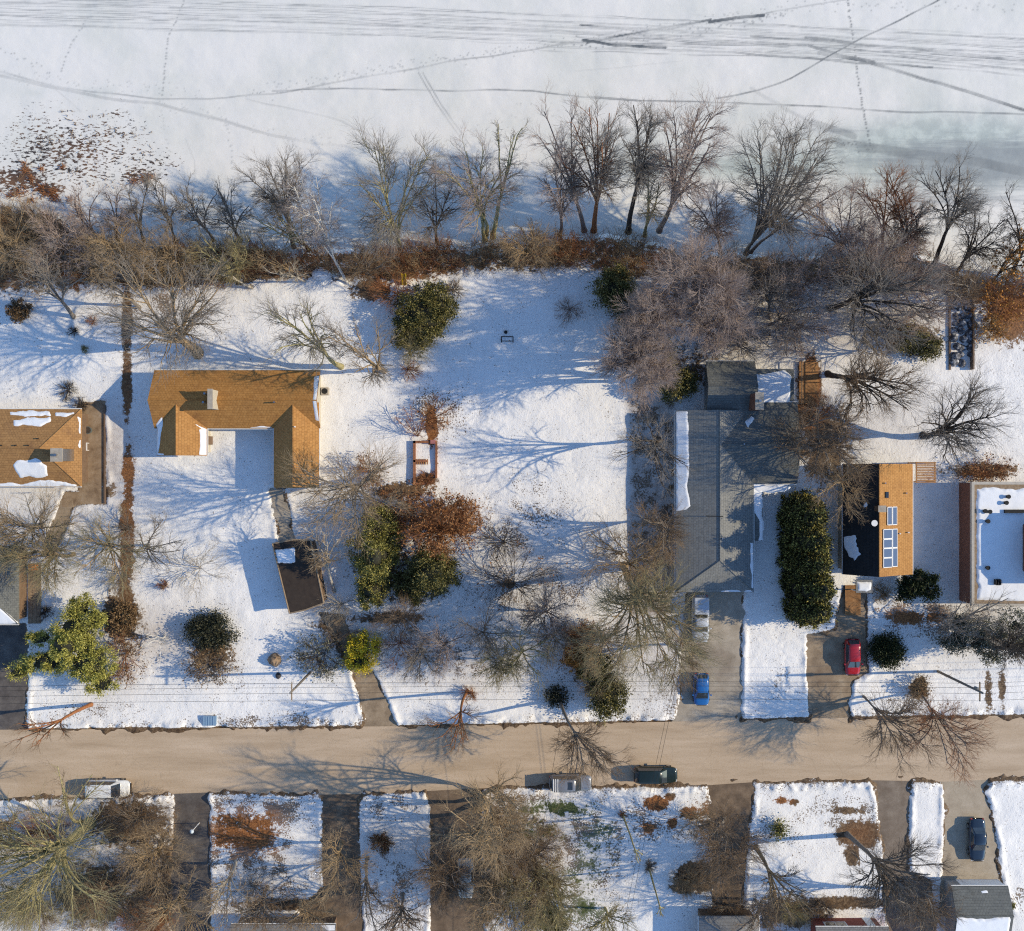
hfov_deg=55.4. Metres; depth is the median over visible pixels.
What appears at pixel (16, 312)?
bare shrub
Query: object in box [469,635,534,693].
bare tree
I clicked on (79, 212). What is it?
bare tree
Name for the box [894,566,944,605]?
pine
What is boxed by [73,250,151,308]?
bare tree
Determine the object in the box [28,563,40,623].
plank walk
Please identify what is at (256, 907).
bare tree
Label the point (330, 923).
grey eaved house
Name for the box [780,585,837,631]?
cedar tree
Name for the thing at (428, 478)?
bare shrub
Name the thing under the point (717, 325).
bare tree
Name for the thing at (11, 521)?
bare tree
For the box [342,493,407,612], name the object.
yew
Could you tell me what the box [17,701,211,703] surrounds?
overhead wire
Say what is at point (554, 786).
roof racked car
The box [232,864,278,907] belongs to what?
bare shrub
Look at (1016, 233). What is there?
bare tree
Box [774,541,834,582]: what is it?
cedar tree
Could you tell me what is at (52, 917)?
bare shrub
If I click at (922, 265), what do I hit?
scrub
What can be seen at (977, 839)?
black car
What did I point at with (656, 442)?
bare tree
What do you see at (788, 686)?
overhead wire
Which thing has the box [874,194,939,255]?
bare tree
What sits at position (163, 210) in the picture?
bare tree
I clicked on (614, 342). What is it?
bare tree
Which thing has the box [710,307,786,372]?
bare tree
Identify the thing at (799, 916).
bare shrub
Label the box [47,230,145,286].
leaning tree
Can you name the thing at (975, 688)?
utility pole
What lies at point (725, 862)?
bare tree
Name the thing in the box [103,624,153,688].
bare shrub
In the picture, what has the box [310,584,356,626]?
bare shrub
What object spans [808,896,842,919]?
bare shrub
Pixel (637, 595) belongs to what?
bare tree
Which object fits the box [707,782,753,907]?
wide driveway
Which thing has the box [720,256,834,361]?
bare tree
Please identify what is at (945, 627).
bare tree
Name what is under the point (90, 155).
marsh grass
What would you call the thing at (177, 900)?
bare tree
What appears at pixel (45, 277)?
bare tree
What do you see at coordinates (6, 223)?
tan scrub
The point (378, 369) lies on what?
bare tree
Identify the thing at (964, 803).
pale driveway
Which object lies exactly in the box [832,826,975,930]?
bare tree
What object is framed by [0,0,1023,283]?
frozen lake
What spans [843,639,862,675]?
red car
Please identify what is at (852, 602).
timber ramp
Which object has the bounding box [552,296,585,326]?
bare shrub
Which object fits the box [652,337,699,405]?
evergreen tree
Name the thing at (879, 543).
solar house
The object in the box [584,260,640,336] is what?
yew
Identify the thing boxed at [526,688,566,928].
overhead wire
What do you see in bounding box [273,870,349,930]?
bare tree
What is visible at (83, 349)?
bare shrub
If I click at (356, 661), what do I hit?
yellow bush
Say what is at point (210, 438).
door
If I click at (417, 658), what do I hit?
bare tree
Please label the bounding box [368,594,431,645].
bare tree
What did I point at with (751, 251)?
bare tree
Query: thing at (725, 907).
bare shrub
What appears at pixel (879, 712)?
bare tree
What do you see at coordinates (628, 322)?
bare tree
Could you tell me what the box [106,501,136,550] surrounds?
bare shrub
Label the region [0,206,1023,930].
snowy ground
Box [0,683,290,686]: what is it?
overhead wire
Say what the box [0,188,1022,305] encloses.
bank thicket
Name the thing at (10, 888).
bare tree
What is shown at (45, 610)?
bare shrub
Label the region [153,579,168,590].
bare shrub
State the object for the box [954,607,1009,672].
grey pine
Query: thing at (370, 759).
road
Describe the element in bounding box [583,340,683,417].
bare tree
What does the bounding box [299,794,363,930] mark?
narrow driveway
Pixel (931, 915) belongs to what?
bare tree
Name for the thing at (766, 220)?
bare tree
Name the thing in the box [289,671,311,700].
utility pole
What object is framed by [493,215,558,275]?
bush
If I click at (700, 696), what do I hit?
blue car
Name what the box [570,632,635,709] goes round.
bare shrub
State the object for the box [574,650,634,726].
yew
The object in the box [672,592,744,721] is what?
concrete driveway
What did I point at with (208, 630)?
juniper
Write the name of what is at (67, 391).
bare shrub
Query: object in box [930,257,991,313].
bare tree
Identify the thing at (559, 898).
bare tree
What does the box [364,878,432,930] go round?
bare tree
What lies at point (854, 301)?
bare tree
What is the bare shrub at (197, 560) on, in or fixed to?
on the snowy ground at (538, 418)
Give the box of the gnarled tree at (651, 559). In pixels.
[567,505,692,613]
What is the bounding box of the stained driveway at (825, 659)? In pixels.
[806,591,869,717]
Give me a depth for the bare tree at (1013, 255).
105.50 m
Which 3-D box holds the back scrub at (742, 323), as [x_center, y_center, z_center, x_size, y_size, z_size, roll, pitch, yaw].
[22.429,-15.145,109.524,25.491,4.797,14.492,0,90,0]
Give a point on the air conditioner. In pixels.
(324, 390)
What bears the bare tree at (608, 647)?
on the snowy ground at (538, 418)
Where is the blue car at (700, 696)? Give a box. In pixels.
[692,673,711,705]
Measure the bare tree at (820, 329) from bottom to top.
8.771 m
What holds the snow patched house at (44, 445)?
on the snowy ground at (538, 418)
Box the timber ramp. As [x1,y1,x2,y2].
[845,585,860,614]
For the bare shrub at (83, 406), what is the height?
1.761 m
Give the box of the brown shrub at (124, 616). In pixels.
[104,599,140,636]
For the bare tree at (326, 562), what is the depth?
103.93 m
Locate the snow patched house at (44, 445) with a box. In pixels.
[0,408,87,492]
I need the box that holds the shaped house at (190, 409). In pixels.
[147,369,320,487]
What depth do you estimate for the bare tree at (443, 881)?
103.32 m
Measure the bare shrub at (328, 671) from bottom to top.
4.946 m
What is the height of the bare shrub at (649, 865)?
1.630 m
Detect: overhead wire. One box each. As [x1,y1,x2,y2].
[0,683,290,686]
[0,693,289,696]
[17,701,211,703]
[19,688,201,690]
[290,692,983,693]
[291,681,900,683]
[305,686,966,687]
[317,699,952,700]
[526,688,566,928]
[622,691,671,930]
[627,689,675,929]
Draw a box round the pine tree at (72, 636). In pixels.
[2,591,122,698]
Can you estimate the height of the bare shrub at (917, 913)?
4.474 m
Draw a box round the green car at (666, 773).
[634,765,676,785]
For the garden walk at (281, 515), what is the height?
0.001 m
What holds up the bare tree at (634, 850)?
on the snowy ground at (538, 418)
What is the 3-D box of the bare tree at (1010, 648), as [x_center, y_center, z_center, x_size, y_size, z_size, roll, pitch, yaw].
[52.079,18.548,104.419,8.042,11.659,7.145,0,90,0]
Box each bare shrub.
[3,885,66,930]
[5,296,33,323]
[8,807,77,851]
[37,605,53,621]
[53,865,133,930]
[55,379,78,401]
[65,325,79,335]
[71,396,89,411]
[80,344,88,354]
[83,315,96,326]
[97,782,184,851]
[100,552,139,602]
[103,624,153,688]
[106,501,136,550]
[111,889,181,930]
[114,841,182,901]
[153,535,239,602]
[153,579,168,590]
[178,643,243,689]
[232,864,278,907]
[283,630,348,683]
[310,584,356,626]
[317,611,366,652]
[326,504,377,557]
[350,450,389,490]
[360,264,417,316]
[361,480,428,530]
[372,621,432,679]
[390,314,440,367]
[390,402,438,445]
[400,356,422,384]
[415,392,455,433]
[415,470,437,486]
[445,277,467,301]
[458,523,567,628]
[458,685,477,704]
[474,514,531,563]
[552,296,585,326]
[561,614,606,651]
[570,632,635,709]
[618,810,628,818]
[643,860,658,874]
[665,858,720,903]
[674,803,719,849]
[701,884,757,916]
[767,894,814,930]
[799,391,839,426]
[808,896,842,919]
[868,580,894,604]
[885,314,920,343]
[888,889,949,930]
[905,673,932,702]
[954,449,1018,482]
[968,271,1023,330]
[969,312,1013,345]
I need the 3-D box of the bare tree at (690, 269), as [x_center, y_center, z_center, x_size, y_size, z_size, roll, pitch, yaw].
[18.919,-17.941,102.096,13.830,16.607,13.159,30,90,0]
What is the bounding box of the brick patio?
[62,400,105,506]
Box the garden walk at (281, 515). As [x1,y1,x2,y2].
[269,488,295,540]
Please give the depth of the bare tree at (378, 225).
99.77 m
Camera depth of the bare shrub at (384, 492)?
108.03 m
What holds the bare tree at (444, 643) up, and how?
on the snowy ground at (538, 418)
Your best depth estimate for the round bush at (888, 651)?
108.31 m
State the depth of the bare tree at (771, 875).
101.52 m
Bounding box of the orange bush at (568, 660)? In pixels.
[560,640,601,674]
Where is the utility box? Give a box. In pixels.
[203,715,216,725]
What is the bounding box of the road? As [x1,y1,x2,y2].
[0,716,1023,798]
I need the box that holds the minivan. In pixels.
[84,778,131,800]
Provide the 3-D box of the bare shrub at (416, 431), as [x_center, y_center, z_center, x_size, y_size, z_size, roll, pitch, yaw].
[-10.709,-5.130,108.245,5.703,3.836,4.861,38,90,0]
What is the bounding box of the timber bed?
[413,440,436,483]
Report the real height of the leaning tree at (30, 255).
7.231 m
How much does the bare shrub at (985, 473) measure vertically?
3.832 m
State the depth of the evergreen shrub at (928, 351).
108.12 m
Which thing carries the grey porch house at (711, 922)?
on the snowy ground at (538, 418)
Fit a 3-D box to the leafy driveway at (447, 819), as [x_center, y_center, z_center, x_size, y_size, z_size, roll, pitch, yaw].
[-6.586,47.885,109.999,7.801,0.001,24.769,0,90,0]
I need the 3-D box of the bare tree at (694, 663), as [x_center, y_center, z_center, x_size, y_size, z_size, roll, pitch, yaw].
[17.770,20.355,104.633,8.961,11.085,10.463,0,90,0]
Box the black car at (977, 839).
[966,818,988,860]
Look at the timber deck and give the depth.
109.50 m
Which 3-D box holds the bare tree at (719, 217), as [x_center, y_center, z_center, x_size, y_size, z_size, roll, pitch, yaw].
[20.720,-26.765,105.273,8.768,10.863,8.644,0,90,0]
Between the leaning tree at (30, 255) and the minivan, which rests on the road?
the minivan
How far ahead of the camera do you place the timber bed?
109.38 m
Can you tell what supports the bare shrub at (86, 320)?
on the snowy ground at (538, 418)
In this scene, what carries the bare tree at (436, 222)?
on the snowy ground at (538, 418)
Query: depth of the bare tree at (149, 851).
102.70 m
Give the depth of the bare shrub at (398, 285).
107.94 m
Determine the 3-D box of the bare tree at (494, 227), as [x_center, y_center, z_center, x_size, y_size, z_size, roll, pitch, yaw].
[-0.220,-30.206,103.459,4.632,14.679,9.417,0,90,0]
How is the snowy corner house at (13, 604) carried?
on the snowy ground at (538, 418)
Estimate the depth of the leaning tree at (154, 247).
105.91 m
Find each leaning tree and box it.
[0,227,62,284]
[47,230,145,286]
[115,224,188,272]
[169,249,253,288]
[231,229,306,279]
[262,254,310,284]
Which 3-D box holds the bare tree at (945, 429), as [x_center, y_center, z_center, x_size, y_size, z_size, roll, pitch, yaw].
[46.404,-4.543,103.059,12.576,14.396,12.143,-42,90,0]
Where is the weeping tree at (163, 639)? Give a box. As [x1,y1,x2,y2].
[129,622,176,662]
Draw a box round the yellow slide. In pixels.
[401,273,406,284]
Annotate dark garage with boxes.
[944,879,1013,930]
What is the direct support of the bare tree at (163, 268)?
on the snowy ground at (538, 418)
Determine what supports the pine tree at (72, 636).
on the snowy ground at (538, 418)
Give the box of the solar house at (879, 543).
[838,464,912,592]
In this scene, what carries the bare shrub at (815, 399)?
on the snowy ground at (538, 418)
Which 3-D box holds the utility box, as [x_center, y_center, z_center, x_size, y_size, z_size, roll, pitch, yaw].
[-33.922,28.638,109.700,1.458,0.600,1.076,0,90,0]
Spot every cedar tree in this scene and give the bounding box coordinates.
[773,517,833,561]
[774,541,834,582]
[775,486,829,533]
[777,566,838,611]
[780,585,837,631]
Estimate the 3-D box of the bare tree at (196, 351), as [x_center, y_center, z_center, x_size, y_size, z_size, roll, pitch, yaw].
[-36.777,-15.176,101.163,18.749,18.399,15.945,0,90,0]
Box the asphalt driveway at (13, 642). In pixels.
[0,623,28,729]
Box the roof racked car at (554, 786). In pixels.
[549,773,591,793]
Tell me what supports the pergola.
on the snowy ground at (538, 418)
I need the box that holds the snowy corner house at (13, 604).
[0,545,26,624]
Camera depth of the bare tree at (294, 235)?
104.42 m
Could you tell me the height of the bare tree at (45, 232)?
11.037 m
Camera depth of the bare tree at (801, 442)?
101.50 m
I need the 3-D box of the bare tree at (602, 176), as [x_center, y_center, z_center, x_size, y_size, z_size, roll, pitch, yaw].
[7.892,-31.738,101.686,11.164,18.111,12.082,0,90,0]
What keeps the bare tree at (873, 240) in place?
on the snowy ground at (538, 418)
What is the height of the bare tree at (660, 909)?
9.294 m
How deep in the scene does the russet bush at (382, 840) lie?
108.85 m
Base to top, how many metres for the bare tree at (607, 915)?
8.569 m
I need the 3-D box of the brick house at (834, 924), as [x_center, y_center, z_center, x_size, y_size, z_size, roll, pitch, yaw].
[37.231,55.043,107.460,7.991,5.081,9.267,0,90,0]
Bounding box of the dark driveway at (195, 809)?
[171,793,211,930]
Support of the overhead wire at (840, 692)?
attached to the utility pole at (975, 688)
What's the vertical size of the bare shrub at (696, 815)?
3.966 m
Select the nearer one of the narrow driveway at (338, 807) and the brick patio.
the brick patio
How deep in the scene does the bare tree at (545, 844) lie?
103.08 m
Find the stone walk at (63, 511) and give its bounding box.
[48,500,71,546]
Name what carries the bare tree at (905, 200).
on the snowy ground at (538, 418)
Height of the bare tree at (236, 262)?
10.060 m
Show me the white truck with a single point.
(698, 599)
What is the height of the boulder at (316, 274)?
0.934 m
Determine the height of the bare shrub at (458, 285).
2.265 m
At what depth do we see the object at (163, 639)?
107.89 m
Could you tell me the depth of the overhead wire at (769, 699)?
100.58 m
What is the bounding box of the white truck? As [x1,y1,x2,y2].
[691,595,711,642]
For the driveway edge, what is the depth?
109.78 m
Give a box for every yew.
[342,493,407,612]
[387,542,464,610]
[388,277,460,354]
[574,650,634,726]
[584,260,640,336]
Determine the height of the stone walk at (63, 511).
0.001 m
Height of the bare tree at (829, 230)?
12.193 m
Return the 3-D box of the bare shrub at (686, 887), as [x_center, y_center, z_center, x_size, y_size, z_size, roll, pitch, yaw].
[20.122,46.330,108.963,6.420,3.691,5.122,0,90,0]
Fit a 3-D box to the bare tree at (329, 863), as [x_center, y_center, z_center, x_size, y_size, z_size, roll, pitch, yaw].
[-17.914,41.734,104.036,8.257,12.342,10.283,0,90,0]
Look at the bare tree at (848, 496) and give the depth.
101.94 m
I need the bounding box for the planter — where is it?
[86,426,91,433]
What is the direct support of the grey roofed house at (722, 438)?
on the snowy ground at (538, 418)
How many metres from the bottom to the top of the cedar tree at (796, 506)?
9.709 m
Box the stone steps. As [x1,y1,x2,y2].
[948,295,977,369]
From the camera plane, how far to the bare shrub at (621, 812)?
109.55 m
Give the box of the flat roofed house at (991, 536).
[959,482,1023,606]
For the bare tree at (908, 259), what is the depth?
103.00 m
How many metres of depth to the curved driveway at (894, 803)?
110.00 m
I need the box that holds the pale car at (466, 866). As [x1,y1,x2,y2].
[458,857,474,898]
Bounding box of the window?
[823,922,847,925]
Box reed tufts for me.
[2,160,154,204]
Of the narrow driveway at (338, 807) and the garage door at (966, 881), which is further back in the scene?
the narrow driveway at (338, 807)
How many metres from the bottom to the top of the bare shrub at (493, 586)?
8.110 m
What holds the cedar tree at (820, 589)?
on the snowy ground at (538, 418)
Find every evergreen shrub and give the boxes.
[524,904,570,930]
[890,319,947,362]
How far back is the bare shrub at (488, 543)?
108.83 m
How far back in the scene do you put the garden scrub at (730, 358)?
109.19 m
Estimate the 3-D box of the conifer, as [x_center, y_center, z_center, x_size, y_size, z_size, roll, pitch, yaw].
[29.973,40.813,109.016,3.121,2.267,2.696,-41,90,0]
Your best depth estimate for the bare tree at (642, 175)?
97.20 m
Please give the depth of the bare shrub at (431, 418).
108.49 m
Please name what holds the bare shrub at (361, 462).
on the snowy ground at (538, 418)
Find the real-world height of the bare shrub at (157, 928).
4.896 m
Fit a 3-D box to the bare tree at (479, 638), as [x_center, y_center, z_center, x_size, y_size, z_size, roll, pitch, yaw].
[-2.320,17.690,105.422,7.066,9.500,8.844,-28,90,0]
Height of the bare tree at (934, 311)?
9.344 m
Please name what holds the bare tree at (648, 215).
on the snowy ground at (538, 418)
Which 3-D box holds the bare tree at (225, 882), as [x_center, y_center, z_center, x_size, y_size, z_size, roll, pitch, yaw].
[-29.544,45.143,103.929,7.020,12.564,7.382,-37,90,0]
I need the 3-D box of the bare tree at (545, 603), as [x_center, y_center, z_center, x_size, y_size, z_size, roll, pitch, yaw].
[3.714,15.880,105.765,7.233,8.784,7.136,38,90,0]
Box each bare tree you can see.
[0,192,64,280]
[0,234,106,319]
[0,480,90,579]
[0,490,93,606]
[0,773,144,930]
[0,799,55,872]
[0,868,74,930]
[3,703,92,755]
[12,198,105,281]
[39,756,113,825]
[57,177,111,245]
[59,499,171,599]
[59,847,177,930]
[67,240,241,392]
[70,211,163,282]
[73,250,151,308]
[90,180,140,240]
[113,813,202,911]
[114,173,161,241]
[114,508,191,578]
[125,865,236,930]
[127,215,208,294]
[135,170,188,242]
[164,168,227,241]
[181,219,267,293]
[190,860,262,930]
[193,177,260,247]
[219,877,305,930]
[230,140,320,249]
[241,282,347,378]
[243,184,314,259]
[272,436,425,567]
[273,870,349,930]
[300,520,357,592]
[306,819,381,913]
[308,304,401,394]
[326,119,461,263]
[335,857,405,930]
[338,236,400,285]
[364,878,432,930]
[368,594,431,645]
[397,635,449,686]
[398,615,482,687]
[398,823,480,918]
[401,156,471,248]
[415,759,553,884]
[416,689,486,758]
[423,118,536,245]
[447,591,524,672]
[451,850,552,930]
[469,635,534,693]
[474,819,576,906]
[485,845,593,930]
[489,610,565,697]
[490,117,531,239]
[511,576,580,647]
[518,610,580,670]
[520,79,602,233]
[530,152,592,236]
[538,91,638,233]
[541,701,639,792]
[560,550,732,703]
[560,618,641,678]
[578,896,641,930]
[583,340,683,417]
[584,310,683,397]
[603,406,699,502]
[610,95,675,234]
[611,274,703,350]
[615,224,764,343]
[620,497,691,565]
[622,814,642,863]
[626,82,742,233]
[631,170,673,237]
[643,613,716,704]
[648,867,665,916]
[665,173,747,252]
[671,259,761,360]
[685,788,785,909]
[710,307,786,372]
[720,104,849,255]
[720,242,806,298]
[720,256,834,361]
[724,888,791,930]
[744,844,823,929]
[749,167,853,253]
[756,389,878,500]
[761,238,842,312]
[762,298,845,368]
[792,171,888,271]
[809,448,875,528]
[813,218,967,374]
[817,206,920,288]
[822,341,941,442]
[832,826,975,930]
[840,155,940,268]
[842,306,911,370]
[851,681,948,779]
[871,230,960,312]
[873,882,973,930]
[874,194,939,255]
[888,272,977,343]
[892,687,1000,789]
[897,349,1023,486]
[905,136,993,264]
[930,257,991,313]
[930,582,1014,646]
[942,193,1021,272]
[970,614,1023,673]
[988,224,1023,282]
[995,179,1023,276]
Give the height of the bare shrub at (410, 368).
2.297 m
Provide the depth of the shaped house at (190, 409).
106.31 m
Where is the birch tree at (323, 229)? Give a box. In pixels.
[273,155,356,284]
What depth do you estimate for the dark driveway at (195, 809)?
110.00 m
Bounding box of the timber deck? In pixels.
[799,360,821,403]
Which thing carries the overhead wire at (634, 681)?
attached to the utility pole at (975, 688)
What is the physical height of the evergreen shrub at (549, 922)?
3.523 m
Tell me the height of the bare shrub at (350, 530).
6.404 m
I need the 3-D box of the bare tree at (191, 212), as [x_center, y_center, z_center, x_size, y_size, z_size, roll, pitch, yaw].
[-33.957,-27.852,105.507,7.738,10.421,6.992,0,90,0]
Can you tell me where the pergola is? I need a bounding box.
[908,462,935,482]
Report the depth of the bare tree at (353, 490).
99.23 m
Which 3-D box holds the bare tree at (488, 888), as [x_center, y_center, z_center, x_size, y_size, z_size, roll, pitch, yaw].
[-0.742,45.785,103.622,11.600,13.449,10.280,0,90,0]
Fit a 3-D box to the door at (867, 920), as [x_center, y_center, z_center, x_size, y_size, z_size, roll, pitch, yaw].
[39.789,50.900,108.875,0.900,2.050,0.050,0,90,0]
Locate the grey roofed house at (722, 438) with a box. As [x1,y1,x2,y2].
[675,360,800,592]
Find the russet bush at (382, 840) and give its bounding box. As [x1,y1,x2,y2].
[368,832,395,857]
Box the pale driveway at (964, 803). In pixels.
[938,780,1000,910]
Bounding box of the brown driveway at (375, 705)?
[319,612,396,726]
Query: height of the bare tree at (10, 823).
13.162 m
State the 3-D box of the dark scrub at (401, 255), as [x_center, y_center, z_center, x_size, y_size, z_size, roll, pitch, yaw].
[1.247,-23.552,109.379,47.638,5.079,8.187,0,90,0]
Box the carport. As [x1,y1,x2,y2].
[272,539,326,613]
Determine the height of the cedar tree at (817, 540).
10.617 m
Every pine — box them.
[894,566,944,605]
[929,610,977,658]
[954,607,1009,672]
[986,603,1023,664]
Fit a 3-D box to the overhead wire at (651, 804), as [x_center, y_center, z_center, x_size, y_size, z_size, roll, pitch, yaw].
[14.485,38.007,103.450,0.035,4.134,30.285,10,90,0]
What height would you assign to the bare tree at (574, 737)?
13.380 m
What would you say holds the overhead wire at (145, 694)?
attached to the utility pole at (300, 682)
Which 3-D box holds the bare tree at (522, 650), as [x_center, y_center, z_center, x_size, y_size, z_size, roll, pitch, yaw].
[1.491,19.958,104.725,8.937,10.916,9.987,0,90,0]
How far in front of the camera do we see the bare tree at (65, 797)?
100.48 m
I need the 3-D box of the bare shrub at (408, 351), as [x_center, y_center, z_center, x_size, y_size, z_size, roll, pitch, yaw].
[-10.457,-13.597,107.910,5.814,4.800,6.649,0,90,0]
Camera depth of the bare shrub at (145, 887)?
108.02 m
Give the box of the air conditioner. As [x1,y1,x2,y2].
[321,387,328,394]
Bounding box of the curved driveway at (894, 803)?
[872,780,934,930]
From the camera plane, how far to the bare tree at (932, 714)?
101.60 m
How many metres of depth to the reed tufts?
111.07 m
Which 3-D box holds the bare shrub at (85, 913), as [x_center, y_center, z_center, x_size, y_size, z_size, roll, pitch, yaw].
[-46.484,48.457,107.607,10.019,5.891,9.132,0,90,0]
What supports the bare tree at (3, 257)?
on the snowy ground at (538, 418)
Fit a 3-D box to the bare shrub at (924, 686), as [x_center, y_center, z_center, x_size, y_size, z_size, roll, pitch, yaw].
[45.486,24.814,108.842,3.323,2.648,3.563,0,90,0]
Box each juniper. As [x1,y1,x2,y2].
[175,601,244,656]
[540,679,573,714]
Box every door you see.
[208,436,212,444]
[862,918,875,925]
[955,879,1003,884]
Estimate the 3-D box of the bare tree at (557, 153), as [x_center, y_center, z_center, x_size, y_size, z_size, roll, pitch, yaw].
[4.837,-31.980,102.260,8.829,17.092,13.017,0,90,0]
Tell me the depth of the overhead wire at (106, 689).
102.60 m
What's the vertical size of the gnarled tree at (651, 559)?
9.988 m
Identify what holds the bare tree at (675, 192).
on the snowy ground at (538, 418)
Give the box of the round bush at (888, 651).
[864,626,913,672]
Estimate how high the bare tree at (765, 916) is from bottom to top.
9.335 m
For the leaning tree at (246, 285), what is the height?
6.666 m
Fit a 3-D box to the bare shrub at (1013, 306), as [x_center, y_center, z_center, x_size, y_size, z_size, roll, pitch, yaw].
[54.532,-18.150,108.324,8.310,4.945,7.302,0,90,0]
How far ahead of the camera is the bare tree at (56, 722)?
103.40 m
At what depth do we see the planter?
109.47 m
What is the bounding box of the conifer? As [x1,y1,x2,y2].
[765,817,791,843]
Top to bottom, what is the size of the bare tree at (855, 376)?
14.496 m
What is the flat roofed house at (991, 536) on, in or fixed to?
on the snowy ground at (538, 418)
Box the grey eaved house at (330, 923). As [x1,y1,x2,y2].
[230,916,336,930]
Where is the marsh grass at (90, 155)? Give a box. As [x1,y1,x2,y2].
[8,110,151,205]
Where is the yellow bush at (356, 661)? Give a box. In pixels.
[338,628,383,674]
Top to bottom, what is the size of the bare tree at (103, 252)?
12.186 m
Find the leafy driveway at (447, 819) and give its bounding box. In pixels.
[427,788,486,930]
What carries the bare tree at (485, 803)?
on the snowy ground at (538, 418)
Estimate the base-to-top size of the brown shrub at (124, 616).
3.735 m
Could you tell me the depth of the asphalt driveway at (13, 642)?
110.00 m
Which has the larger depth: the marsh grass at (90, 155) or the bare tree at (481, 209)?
the marsh grass at (90, 155)
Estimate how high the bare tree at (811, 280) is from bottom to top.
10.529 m
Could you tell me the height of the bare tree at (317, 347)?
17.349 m
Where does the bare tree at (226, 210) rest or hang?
on the snowy ground at (538, 418)
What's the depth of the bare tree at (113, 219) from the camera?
104.49 m
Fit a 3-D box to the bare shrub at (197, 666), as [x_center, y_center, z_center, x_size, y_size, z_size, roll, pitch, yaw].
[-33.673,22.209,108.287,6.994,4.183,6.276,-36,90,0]
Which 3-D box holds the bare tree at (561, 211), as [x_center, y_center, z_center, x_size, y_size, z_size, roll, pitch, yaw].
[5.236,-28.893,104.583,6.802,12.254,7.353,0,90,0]
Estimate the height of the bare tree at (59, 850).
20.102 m
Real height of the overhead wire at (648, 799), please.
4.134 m
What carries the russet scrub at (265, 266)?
on the snowy ground at (538, 418)
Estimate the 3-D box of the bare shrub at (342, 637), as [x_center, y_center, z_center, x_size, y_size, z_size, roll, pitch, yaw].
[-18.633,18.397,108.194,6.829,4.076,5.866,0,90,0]
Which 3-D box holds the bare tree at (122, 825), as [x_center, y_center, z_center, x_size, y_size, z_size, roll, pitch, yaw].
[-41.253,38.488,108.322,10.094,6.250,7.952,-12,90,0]
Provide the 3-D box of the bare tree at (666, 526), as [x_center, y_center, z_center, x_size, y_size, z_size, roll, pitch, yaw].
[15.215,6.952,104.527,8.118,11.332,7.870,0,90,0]
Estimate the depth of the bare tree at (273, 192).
100.69 m
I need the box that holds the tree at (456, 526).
[390,476,487,566]
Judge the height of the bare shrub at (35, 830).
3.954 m
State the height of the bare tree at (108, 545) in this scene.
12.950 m
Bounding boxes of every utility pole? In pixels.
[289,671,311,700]
[937,670,983,701]
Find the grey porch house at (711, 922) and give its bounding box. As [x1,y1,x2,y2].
[698,908,759,930]
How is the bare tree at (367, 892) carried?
on the snowy ground at (538, 418)
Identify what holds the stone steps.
on the snowy ground at (538, 418)
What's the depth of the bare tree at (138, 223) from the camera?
103.96 m
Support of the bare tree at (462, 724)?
on the snowy ground at (538, 418)
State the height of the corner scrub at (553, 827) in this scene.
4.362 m
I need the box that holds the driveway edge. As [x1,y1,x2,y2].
[104,405,105,502]
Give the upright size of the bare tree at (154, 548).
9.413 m
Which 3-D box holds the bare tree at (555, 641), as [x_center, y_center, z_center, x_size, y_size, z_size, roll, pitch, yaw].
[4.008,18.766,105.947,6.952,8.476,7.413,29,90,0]
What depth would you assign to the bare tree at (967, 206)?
99.46 m
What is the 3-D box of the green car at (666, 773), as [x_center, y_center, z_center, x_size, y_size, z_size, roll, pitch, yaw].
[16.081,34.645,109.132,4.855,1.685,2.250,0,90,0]
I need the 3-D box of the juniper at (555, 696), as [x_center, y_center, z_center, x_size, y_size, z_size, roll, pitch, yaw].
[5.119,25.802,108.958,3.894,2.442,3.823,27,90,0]
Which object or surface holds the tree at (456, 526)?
on the snowy ground at (538, 418)
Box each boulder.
[267,653,281,666]
[311,267,331,280]
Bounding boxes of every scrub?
[0,186,207,298]
[0,190,341,303]
[0,805,174,930]
[312,222,728,285]
[468,802,573,928]
[608,270,819,377]
[713,276,957,361]
[719,234,1023,311]
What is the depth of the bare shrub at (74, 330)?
109.44 m
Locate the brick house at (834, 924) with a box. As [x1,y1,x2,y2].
[811,918,888,930]
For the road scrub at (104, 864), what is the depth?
109.42 m
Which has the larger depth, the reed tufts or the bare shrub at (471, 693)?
the reed tufts
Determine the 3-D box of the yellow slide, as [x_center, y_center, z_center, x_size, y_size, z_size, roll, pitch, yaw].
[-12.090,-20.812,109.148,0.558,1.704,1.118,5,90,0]
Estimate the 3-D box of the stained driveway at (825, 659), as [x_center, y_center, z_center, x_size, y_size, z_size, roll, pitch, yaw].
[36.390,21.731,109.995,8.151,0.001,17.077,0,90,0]
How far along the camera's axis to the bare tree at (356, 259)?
106.09 m
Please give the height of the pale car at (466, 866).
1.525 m
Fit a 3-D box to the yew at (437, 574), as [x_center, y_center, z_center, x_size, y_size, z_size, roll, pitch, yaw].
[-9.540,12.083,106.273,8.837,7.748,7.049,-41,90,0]
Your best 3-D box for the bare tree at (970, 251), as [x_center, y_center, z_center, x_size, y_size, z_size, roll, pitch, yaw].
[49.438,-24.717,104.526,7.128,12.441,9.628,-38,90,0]
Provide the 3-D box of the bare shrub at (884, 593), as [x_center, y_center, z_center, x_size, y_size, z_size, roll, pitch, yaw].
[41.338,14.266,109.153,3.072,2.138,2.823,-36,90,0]

